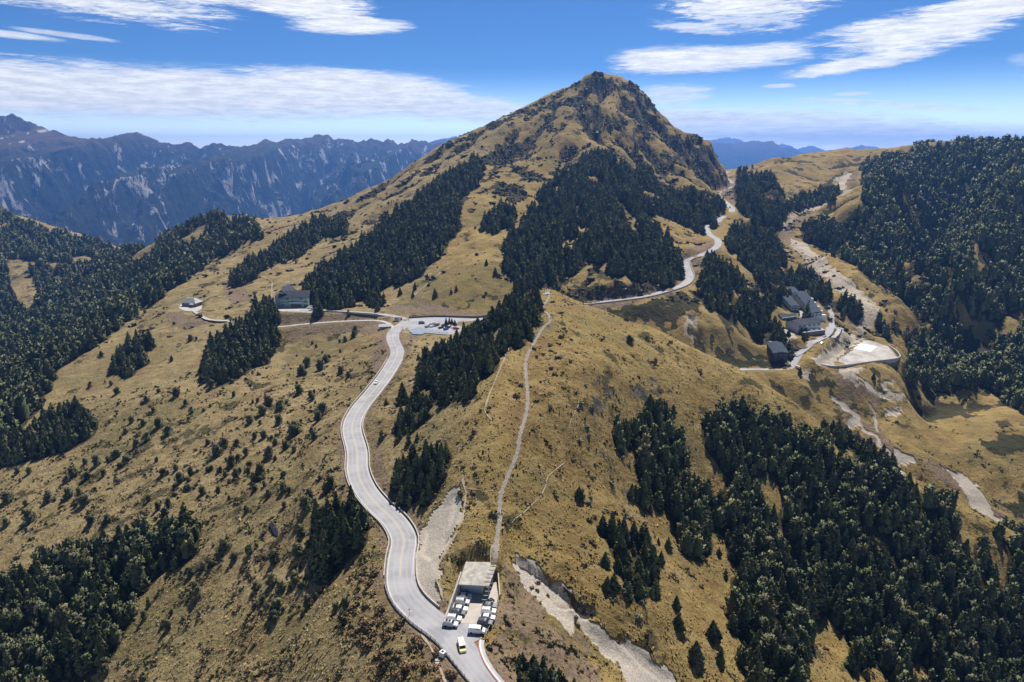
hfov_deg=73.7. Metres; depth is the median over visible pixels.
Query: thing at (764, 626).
conifer tree
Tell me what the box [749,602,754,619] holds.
conifer tree
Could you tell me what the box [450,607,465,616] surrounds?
car
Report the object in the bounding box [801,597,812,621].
conifer tree
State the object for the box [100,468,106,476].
pine tree
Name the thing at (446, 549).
footpath
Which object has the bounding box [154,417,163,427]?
pine tree
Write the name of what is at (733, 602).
conifer tree
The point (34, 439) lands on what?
conifer tree
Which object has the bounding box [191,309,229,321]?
track
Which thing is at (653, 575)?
conifer tree
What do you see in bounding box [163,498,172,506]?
pine tree
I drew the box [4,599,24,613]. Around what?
conifer tree
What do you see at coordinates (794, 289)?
barrack
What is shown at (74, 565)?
conifer tree
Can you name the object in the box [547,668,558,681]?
conifer tree
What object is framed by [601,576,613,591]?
conifer tree
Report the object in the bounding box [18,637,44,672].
conifer tree
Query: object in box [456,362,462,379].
conifer tree
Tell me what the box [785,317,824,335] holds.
hall
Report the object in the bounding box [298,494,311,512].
pine tree
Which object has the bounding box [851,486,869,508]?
conifer tree
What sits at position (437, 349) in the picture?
conifer tree
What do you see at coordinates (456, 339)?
conifer tree
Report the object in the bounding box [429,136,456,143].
mountain range
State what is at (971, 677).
conifer tree
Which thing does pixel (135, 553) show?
conifer tree
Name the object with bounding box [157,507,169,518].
pine tree
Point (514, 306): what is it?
conifer tree
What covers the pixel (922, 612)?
conifer tree
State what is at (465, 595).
car
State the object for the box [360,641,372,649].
bush
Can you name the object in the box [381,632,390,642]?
bush
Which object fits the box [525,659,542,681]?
conifer tree
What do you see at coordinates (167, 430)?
pine tree
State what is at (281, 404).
pine tree
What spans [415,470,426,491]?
conifer tree
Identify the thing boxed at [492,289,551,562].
path
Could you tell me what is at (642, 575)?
conifer tree
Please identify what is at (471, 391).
conifer tree
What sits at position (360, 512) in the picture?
conifer tree
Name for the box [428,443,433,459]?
conifer tree
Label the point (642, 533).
conifer tree
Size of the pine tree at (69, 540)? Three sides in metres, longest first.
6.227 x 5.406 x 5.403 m
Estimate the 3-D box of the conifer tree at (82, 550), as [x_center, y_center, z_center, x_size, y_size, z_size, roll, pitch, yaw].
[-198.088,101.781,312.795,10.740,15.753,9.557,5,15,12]
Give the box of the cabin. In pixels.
[180,297,201,306]
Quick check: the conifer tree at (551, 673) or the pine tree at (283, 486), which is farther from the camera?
the pine tree at (283, 486)
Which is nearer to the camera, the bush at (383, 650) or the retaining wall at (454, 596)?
the bush at (383, 650)
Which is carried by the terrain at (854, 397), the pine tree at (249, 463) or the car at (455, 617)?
the pine tree at (249, 463)
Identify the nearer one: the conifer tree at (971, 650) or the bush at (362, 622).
the bush at (362, 622)
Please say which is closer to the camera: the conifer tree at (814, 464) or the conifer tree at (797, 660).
the conifer tree at (797, 660)
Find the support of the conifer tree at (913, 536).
on the terrain at (854, 397)
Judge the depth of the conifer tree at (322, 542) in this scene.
243.76 m
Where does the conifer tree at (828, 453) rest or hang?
on the terrain at (854, 397)
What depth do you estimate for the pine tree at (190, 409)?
434.95 m
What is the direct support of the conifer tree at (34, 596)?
on the terrain at (854, 397)
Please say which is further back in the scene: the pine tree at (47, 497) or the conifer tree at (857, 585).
the pine tree at (47, 497)
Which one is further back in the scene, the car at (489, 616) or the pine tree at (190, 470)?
the pine tree at (190, 470)
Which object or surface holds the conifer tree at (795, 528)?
on the terrain at (854, 397)
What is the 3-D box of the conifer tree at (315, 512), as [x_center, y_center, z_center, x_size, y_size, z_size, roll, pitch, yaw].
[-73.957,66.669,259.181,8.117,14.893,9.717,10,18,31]
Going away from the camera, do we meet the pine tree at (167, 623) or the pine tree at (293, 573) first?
the pine tree at (293, 573)
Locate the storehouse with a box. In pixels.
[777,313,797,319]
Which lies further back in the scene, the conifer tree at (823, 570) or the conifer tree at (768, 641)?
the conifer tree at (823, 570)
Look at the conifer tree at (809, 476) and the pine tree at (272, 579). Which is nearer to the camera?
the pine tree at (272, 579)
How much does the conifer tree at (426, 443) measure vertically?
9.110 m
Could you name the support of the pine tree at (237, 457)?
on the terrain at (854, 397)
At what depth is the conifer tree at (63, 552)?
313.92 m
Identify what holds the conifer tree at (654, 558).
on the terrain at (854, 397)
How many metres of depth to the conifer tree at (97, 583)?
286.95 m
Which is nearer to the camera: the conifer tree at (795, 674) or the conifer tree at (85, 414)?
the conifer tree at (795, 674)
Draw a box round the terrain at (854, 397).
[0,71,1023,681]
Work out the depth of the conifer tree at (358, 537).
243.17 m
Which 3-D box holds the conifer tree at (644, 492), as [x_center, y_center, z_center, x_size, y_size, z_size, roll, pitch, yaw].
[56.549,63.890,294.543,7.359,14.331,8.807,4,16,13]
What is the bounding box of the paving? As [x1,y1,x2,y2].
[831,328,843,337]
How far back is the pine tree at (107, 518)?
345.56 m
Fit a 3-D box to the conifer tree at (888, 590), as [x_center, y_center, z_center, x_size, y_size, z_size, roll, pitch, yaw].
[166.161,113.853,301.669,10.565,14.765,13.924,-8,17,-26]
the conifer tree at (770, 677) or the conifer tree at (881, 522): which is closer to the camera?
the conifer tree at (770, 677)
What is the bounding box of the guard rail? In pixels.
[384,581,470,681]
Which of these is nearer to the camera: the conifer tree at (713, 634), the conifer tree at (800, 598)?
the conifer tree at (713, 634)
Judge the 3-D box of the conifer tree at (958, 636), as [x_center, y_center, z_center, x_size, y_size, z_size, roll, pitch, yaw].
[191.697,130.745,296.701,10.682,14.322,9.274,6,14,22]
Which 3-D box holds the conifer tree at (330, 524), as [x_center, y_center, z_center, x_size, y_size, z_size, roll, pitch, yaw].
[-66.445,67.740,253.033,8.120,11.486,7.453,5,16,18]
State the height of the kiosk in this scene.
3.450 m
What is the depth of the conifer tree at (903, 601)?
299.61 m
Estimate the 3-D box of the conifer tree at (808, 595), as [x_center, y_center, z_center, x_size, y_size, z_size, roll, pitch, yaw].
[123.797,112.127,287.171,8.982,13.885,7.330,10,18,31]
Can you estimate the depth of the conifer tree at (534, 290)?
388.15 m
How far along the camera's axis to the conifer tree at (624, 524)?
254.19 m
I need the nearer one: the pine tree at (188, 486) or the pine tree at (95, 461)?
the pine tree at (188, 486)
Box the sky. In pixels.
[0,0,1023,150]
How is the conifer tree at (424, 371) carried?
on the terrain at (854, 397)
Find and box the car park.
[445,581,498,622]
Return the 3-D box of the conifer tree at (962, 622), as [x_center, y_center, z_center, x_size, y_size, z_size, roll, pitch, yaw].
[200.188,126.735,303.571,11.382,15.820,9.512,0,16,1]
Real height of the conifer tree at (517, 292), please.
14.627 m
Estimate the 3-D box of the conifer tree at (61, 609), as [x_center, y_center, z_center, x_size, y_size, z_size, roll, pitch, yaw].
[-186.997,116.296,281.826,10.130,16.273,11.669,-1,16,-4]
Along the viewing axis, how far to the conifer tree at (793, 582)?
292.16 m
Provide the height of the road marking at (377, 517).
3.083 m
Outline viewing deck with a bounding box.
[409,328,447,334]
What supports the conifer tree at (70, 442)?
on the terrain at (854, 397)
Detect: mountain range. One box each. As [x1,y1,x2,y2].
[0,113,442,246]
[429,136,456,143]
[709,137,877,152]
[712,140,808,169]
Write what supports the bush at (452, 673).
on the terrain at (854, 397)
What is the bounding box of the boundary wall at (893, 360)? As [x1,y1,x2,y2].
[821,345,900,367]
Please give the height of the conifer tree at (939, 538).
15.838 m
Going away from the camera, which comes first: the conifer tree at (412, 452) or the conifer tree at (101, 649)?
the conifer tree at (101, 649)
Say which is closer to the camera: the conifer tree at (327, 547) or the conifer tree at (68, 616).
the conifer tree at (327, 547)
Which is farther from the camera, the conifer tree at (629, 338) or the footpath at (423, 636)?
the conifer tree at (629, 338)
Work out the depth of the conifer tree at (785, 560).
298.81 m
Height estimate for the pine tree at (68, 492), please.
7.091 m
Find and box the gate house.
[766,341,788,361]
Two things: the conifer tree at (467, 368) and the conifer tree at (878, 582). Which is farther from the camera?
the conifer tree at (467, 368)
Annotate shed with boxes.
[378,324,391,329]
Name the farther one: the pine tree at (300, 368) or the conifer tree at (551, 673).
the pine tree at (300, 368)
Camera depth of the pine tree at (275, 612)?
236.01 m
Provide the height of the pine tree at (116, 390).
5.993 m
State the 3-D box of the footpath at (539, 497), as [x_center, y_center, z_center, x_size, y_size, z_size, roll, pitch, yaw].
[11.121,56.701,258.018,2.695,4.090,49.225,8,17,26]
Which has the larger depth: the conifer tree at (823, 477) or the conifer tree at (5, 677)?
the conifer tree at (823, 477)
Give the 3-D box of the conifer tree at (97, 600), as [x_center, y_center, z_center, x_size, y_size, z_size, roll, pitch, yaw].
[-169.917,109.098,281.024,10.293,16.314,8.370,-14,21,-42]
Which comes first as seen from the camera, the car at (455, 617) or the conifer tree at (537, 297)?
the car at (455, 617)
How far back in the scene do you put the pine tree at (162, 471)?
370.32 m
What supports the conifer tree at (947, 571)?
on the terrain at (854, 397)
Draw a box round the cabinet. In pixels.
[439,649,446,657]
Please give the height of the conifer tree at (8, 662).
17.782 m
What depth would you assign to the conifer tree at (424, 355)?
397.20 m
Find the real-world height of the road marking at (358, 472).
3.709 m
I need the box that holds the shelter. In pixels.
[458,562,496,596]
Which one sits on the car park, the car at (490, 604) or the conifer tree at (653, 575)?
the car at (490, 604)
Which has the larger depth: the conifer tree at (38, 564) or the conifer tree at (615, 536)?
the conifer tree at (38, 564)
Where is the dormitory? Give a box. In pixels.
[795,291,826,321]
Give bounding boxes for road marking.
[343,359,405,614]
[352,333,403,575]
[352,348,403,563]
[360,368,415,561]
[478,642,497,681]
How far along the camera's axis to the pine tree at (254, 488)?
315.60 m
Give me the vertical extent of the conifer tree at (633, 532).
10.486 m
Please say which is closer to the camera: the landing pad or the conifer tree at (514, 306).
the conifer tree at (514, 306)
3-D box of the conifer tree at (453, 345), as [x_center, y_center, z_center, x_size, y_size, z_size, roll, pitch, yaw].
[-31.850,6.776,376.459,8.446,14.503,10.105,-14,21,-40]
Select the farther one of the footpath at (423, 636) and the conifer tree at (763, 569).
the conifer tree at (763, 569)
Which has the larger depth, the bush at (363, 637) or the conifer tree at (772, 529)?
the conifer tree at (772, 529)
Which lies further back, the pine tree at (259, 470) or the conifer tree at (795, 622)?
the pine tree at (259, 470)
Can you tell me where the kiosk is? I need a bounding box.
[393,316,401,320]
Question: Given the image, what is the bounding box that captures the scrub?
[103,71,925,357]
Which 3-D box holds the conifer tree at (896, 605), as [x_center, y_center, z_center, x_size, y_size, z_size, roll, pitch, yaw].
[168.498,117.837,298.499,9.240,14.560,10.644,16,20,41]
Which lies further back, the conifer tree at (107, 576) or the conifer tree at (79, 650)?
the conifer tree at (107, 576)
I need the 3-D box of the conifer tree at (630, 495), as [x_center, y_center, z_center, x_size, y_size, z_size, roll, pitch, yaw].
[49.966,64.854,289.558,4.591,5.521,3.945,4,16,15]
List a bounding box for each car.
[442,618,458,627]
[446,613,461,621]
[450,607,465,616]
[453,604,467,611]
[454,597,469,605]
[457,592,471,598]
[477,617,492,626]
[480,613,495,620]
[481,606,495,614]
[482,601,496,608]
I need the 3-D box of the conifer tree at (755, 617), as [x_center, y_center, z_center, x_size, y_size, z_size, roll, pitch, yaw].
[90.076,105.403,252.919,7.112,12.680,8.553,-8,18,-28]
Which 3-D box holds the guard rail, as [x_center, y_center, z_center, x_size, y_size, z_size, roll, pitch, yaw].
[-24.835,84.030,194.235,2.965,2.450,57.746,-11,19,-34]
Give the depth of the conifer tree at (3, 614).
288.92 m
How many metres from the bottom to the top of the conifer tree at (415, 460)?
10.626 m
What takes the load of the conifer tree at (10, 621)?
on the terrain at (854, 397)
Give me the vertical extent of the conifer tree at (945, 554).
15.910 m
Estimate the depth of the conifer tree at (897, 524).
330.94 m
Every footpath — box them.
[410,255,472,298]
[420,632,446,681]
[436,475,466,600]
[481,640,503,681]
[484,345,510,421]
[512,463,563,521]
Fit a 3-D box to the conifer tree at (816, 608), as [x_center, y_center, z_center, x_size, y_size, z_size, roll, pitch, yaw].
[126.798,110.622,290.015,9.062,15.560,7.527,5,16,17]
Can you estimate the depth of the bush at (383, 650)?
193.29 m
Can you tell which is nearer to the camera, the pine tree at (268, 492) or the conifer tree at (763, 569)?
the conifer tree at (763, 569)
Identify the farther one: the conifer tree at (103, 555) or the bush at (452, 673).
the conifer tree at (103, 555)
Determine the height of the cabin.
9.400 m
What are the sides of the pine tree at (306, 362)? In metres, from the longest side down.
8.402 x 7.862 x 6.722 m
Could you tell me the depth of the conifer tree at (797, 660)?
237.92 m
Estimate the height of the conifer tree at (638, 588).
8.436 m
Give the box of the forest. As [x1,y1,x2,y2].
[0,134,1023,681]
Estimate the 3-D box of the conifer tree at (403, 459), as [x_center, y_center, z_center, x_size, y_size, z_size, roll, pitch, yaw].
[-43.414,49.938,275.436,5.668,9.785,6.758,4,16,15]
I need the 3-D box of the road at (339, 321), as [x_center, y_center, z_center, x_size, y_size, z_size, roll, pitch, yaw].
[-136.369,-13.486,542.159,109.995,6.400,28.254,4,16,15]
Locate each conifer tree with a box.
[0,434,6,449]
[0,608,12,627]
[0,608,19,637]
[0,628,10,660]
[0,632,13,661]
[0,643,22,667]
[0,652,20,676]
[0,670,17,681]
[1,577,13,601]
[1,582,24,607]
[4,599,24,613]
[9,637,23,654]
[10,425,14,441]
[14,427,23,441]
[15,564,26,587]
[16,626,34,638]
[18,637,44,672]
[22,597,44,624]
[24,427,30,440]
[25,578,39,610]
[28,431,38,456]
[31,593,43,606]
[32,560,48,584]
[36,565,53,585]
[37,430,50,453]
[43,420,54,432]
[44,548,58,562]
[48,602,71,638]
[50,581,66,607]
[53,425,58,448]
[56,547,70,569]
[57,626,74,669]
[59,610,87,642]
[63,424,77,449]
[63,541,73,556]
[63,554,70,576]
[64,419,75,431]
[66,618,82,641]
[67,551,83,576]
[72,639,84,674]
[73,547,89,556]
[79,555,95,574]
[81,407,95,424]
[84,617,107,658]
[86,572,109,604]
[88,590,104,619]
[92,634,111,665]
[94,528,109,552]
[94,546,110,572]
[95,536,108,556]
[97,559,118,589]
[115,525,122,548]
[118,545,133,573]
[120,524,133,541]
[125,556,151,592]
[129,535,151,560]
[131,514,149,528]
[132,550,150,583]
[139,517,150,539]
[143,547,159,580]
[158,528,166,551]
[176,505,194,532]
[306,499,320,535]
[308,539,316,564]
[310,528,329,569]
[312,549,334,581]
[318,498,335,534]
[324,510,335,540]
[325,543,336,567]
[328,530,350,563]
[332,491,340,513]
[338,516,355,553]
[345,496,351,514]
[346,484,356,502]
[346,504,356,523]
[351,515,365,549]
[358,505,367,529]
[365,295,369,305]
[375,301,380,310]
[389,459,405,488]
[395,382,406,404]
[401,454,406,468]
[403,476,416,497]
[404,465,415,488]
[406,444,418,463]
[410,452,418,476]
[415,458,425,479]
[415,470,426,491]
[418,360,428,385]
[421,347,427,362]
[421,439,428,455]
[422,448,430,474]
[425,480,432,500]
[427,459,438,485]
[428,378,438,400]
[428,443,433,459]
[432,288,437,296]
[434,341,440,360]
[434,442,446,465]
[436,453,446,474]
[437,369,454,393]
[437,372,456,401]
[446,340,456,363]
[452,343,459,367]
[454,333,459,343]
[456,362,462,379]
[458,346,464,365]
[463,374,477,397]
[465,362,469,378]
[472,354,484,377]
[481,333,489,354]
[482,342,494,369]
[486,305,496,329]
[489,334,493,346]
[491,301,502,326]
[497,322,505,340]
[500,329,509,349]
[507,293,511,305]
[508,294,518,315]
[513,300,527,323]
[514,287,520,299]
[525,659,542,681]
[529,285,543,302]
[534,288,544,311]
[537,667,550,681]
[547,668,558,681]
[574,487,585,500]
[596,515,607,535]
[599,552,611,570]
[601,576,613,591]
[605,511,616,540]
[610,526,619,546]
[612,555,621,573]
[613,528,628,563]
[617,519,626,541]
[621,517,629,544]
[626,335,634,341]
[627,488,633,500]
[629,521,638,546]
[632,575,646,598]
[633,485,641,500]
[633,558,646,580]
[634,443,653,469]
[636,526,649,550]
[637,541,651,570]
[638,474,650,506]
[638,569,646,586]
[644,526,652,550]
[649,545,661,578]
[649,564,657,584]
[658,551,665,566]
[664,469,678,493]
[664,490,683,517]
[672,595,682,611]
[672,613,685,631]
[676,526,685,541]
[687,640,706,667]
[696,477,713,504]
[704,411,717,435]
[705,408,721,426]
[705,620,723,643]
[708,422,724,450]
[715,648,725,667]
[724,585,743,616]
[725,524,744,549]
[728,439,739,468]
[730,579,739,587]
[732,558,747,583]
[734,534,756,563]
[736,598,753,640]
[743,661,764,681]
[745,426,763,455]
[745,646,764,675]
[746,560,757,592]
[747,635,762,656]
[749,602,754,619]
[751,527,768,556]
[751,611,759,632]
[752,615,770,633]
[753,576,769,592]
[754,592,778,622]
[755,558,771,578]
[759,631,777,665]
[762,426,774,453]
[764,522,782,551]
[764,667,774,681]
[765,642,781,679]
[766,536,777,554]
[773,533,785,553]
[776,593,793,618]
[779,551,789,571]
[779,645,795,677]
[782,664,807,681]
[783,559,797,578]
[783,624,798,645]
[784,567,802,596]
[785,662,802,681]
[786,516,807,543]
[791,615,801,646]
[793,606,809,628]
[793,654,800,664]
[794,455,808,479]
[795,588,804,607]
[801,467,818,498]
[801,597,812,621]
[805,592,814,620]
[806,567,829,602]
[808,456,822,482]
[809,586,820,619]
[810,576,827,612]
[817,453,827,482]
[820,564,828,592]
[822,444,835,469]
[823,520,839,543]
[827,583,843,611]
[840,607,869,640]
[845,537,859,567]
[848,462,867,485]
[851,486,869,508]
[852,580,863,603]
[856,534,870,549]
[856,542,872,567]
[861,575,868,597]
[863,574,878,598]
[868,536,878,558]
[870,622,881,644]
[871,603,885,626]
[873,571,883,593]
[874,502,892,533]
[874,546,890,577]
[875,638,899,671]
[879,584,896,615]
[880,570,888,585]
[880,629,898,652]
[885,595,905,625]
[887,577,895,594]
[889,505,903,535]
[892,607,910,632]
[893,475,908,505]
[893,622,903,643]
[894,593,905,604]
[895,486,904,510]
[900,561,918,584]
[901,610,918,634]
[903,634,912,659]
[907,523,920,555]
[907,616,920,650]
[915,603,933,630]
[918,619,935,651]
[923,640,945,673]
[931,523,949,553]
[932,613,949,637]
[939,543,952,565]
[939,562,955,587]
[942,625,951,648]
[949,629,967,651]
[950,611,970,640]
[950,641,964,664]
[950,652,965,681]
[951,549,967,574]
[956,583,971,610]
[957,608,978,639]
[959,539,970,567]
[959,654,978,681]
[963,674,978,681]
[964,640,981,670]
[979,653,991,669]
[988,665,997,681]
[1012,561,1023,584]
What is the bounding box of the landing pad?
[853,343,877,351]
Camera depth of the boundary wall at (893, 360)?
549.72 m
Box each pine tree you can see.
[0,490,15,504]
[0,518,10,525]
[13,466,19,473]
[21,509,36,522]
[22,499,29,505]
[25,466,32,473]
[43,489,54,502]
[62,475,69,483]
[62,487,73,498]
[63,537,75,545]
[65,464,80,476]
[73,487,82,497]
[75,492,90,505]
[81,471,91,479]
[85,514,96,526]
[91,454,100,465]
[96,656,109,671]
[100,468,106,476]
[100,663,109,674]
[102,514,110,522]
[109,449,121,458]
[113,386,121,393]
[120,455,131,464]
[127,415,135,422]
[131,438,139,448]
[139,418,146,426]
[140,610,147,620]
[141,395,149,401]
[141,432,151,440]
[145,494,150,501]
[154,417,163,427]
[154,502,161,510]
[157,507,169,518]
[158,467,166,476]
[161,425,175,434]
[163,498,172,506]
[163,619,171,630]
[171,386,180,395]
[173,464,178,470]
[174,472,185,482]
[184,483,192,489]
[186,334,193,341]
[186,566,195,575]
[187,465,195,474]
[187,581,200,591]
[188,406,193,412]
[192,586,205,598]
[198,485,206,494]
[198,561,205,569]
[206,559,214,568]
[207,379,214,388]
[207,443,224,456]
[214,485,220,493]
[214,538,232,551]
[218,437,228,448]
[225,455,238,466]
[228,551,238,561]
[231,468,239,477]
[233,438,239,445]
[234,453,242,461]
[242,447,248,456]
[243,505,249,512]
[245,460,252,467]
[245,544,253,554]
[246,415,252,423]
[249,471,255,481]
[250,580,259,590]
[251,432,256,438]
[251,485,257,491]
[255,463,264,479]
[257,404,267,415]
[259,595,265,602]
[260,429,267,437]
[262,395,273,405]
[263,445,273,458]
[264,572,277,585]
[265,489,271,496]
[268,548,280,564]
[269,597,282,611]
[269,609,280,621]
[272,438,279,445]
[272,615,277,624]
[275,400,284,408]
[275,414,282,424]
[275,579,286,591]
[277,481,286,491]
[280,440,289,449]
[281,501,286,507]
[286,420,297,434]
[286,424,303,437]
[286,486,292,492]
[290,569,300,581]
[292,542,303,557]
[292,576,299,583]
[293,384,302,393]
[295,524,307,537]
[297,364,306,375]
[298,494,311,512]
[299,580,305,589]
[302,356,310,367]
[302,593,313,608]
[304,488,315,502]
[308,430,317,440]
[309,393,315,399]
[312,402,329,416]
[314,410,321,421]
[315,359,325,369]
[321,480,331,491]
[322,354,330,362]
[325,475,335,485]
[331,601,339,612]
[336,366,344,374]
[340,596,349,606]
[349,330,356,337]
[351,326,359,332]
[353,509,376,527]
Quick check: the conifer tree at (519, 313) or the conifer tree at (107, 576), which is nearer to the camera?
the conifer tree at (107, 576)
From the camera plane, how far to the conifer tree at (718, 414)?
352.57 m
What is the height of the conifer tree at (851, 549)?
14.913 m
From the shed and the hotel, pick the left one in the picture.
the hotel
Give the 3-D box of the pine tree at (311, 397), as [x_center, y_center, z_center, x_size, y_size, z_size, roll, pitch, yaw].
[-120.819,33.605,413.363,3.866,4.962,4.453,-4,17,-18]
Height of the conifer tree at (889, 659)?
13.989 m
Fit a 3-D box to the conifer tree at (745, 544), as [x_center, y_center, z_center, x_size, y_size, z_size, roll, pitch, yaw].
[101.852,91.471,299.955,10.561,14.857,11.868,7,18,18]
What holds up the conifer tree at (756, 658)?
on the terrain at (854, 397)
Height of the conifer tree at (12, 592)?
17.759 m
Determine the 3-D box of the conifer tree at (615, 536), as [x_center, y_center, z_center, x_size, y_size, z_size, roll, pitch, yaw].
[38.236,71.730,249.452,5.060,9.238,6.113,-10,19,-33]
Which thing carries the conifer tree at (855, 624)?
on the terrain at (854, 397)
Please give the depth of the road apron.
194.70 m
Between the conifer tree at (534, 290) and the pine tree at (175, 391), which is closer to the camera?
the conifer tree at (534, 290)
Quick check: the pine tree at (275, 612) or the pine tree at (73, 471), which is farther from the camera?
the pine tree at (73, 471)
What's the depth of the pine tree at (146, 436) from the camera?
413.25 m
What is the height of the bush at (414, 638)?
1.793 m
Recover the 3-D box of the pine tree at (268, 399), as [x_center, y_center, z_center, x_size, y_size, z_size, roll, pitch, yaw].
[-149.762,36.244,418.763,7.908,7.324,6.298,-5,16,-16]
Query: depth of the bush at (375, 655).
193.08 m
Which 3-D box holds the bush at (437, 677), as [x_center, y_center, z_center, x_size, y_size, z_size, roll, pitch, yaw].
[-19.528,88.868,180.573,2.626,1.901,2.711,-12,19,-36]
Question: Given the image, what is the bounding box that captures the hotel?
[273,284,310,306]
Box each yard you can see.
[178,303,201,311]
[277,307,312,312]
[400,317,464,333]
[826,338,896,365]
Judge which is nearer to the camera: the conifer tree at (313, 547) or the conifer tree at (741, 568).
the conifer tree at (313, 547)
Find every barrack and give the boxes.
[782,295,799,310]
[787,286,797,295]
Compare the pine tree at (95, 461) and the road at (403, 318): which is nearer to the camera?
the pine tree at (95, 461)
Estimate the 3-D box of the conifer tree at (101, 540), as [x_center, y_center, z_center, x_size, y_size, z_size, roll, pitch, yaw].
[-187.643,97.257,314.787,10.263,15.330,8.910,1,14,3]
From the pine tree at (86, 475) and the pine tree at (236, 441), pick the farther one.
the pine tree at (86, 475)
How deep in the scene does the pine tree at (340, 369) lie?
447.44 m
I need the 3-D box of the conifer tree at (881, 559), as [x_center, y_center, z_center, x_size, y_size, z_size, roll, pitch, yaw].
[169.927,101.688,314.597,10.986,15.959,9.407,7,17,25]
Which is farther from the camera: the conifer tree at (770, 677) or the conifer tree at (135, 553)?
the conifer tree at (135, 553)
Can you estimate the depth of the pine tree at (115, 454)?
406.51 m
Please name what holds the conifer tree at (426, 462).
on the terrain at (854, 397)
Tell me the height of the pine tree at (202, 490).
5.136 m
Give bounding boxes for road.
[274,320,393,327]
[301,309,407,319]
[342,320,496,681]
[409,208,734,320]
[718,171,734,207]
[740,354,802,369]
[795,302,834,355]
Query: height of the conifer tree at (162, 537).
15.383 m
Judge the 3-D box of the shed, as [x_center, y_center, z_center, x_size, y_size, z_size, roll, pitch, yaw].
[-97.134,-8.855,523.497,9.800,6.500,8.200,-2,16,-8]
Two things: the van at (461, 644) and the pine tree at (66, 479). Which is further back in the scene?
the pine tree at (66, 479)
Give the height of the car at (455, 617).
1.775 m
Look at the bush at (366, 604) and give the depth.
210.50 m
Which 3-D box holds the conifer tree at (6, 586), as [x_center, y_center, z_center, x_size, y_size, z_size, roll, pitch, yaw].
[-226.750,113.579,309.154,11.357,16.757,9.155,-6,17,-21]
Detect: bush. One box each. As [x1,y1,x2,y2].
[349,603,356,608]
[354,626,360,631]
[359,617,367,625]
[359,632,367,639]
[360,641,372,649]
[361,601,370,608]
[363,623,372,630]
[366,619,375,624]
[367,578,373,585]
[370,566,376,571]
[371,651,378,658]
[374,603,384,612]
[376,617,382,624]
[377,647,387,654]
[380,655,389,663]
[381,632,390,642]
[382,624,390,632]
[389,670,398,677]
[394,617,405,626]
[396,672,406,681]
[402,660,411,670]
[407,641,415,648]
[410,633,421,642]
[414,641,424,648]
[422,662,432,672]
[432,647,439,657]
[433,663,440,669]
[433,673,441,680]
[448,669,457,677]
[635,613,642,620]
[638,599,646,605]
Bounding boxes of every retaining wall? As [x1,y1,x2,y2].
[409,315,486,317]
[445,572,461,617]
[498,573,499,597]
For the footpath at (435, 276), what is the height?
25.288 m
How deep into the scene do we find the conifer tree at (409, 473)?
265.31 m
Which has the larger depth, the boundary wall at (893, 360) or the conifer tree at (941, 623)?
the boundary wall at (893, 360)
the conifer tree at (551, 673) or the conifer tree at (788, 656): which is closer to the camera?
the conifer tree at (551, 673)
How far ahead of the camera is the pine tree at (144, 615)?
272.99 m
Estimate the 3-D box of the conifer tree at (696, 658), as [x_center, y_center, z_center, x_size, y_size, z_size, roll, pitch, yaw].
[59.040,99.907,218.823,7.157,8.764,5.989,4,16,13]
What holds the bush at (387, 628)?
on the terrain at (854, 397)
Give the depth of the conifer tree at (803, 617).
275.16 m
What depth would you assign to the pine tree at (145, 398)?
464.53 m
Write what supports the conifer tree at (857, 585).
on the terrain at (854, 397)
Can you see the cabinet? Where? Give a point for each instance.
(442, 653)
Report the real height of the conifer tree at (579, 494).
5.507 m
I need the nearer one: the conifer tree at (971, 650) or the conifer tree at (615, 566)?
the conifer tree at (615, 566)
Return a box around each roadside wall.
[308,310,377,315]
[341,358,388,576]
[362,358,403,504]
[398,507,439,608]
[587,256,700,304]
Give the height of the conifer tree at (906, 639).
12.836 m
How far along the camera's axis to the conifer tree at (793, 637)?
258.70 m
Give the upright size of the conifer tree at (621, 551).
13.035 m
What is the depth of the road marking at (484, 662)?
183.98 m
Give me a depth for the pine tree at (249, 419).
401.02 m
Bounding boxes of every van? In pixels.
[457,637,465,652]
[468,624,485,634]
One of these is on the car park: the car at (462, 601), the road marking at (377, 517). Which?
the car at (462, 601)
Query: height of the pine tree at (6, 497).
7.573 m
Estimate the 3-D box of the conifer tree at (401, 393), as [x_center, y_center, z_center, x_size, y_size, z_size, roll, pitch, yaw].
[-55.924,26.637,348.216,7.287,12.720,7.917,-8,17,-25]
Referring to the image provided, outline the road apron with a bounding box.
[456,623,487,643]
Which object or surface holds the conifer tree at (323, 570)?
on the terrain at (854, 397)
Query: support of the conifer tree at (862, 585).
on the terrain at (854, 397)
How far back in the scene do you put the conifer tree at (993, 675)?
284.93 m
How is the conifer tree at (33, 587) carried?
on the terrain at (854, 397)
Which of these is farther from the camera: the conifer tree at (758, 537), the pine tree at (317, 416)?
the pine tree at (317, 416)
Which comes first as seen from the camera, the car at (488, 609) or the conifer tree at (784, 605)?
the car at (488, 609)
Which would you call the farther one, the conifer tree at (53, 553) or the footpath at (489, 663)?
the conifer tree at (53, 553)
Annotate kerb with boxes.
[479,640,500,681]
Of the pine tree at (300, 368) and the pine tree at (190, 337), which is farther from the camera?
the pine tree at (190, 337)
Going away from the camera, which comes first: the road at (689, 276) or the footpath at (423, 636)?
the footpath at (423, 636)
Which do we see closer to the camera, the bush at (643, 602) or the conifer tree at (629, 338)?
the bush at (643, 602)
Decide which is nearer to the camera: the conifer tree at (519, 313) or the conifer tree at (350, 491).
the conifer tree at (350, 491)

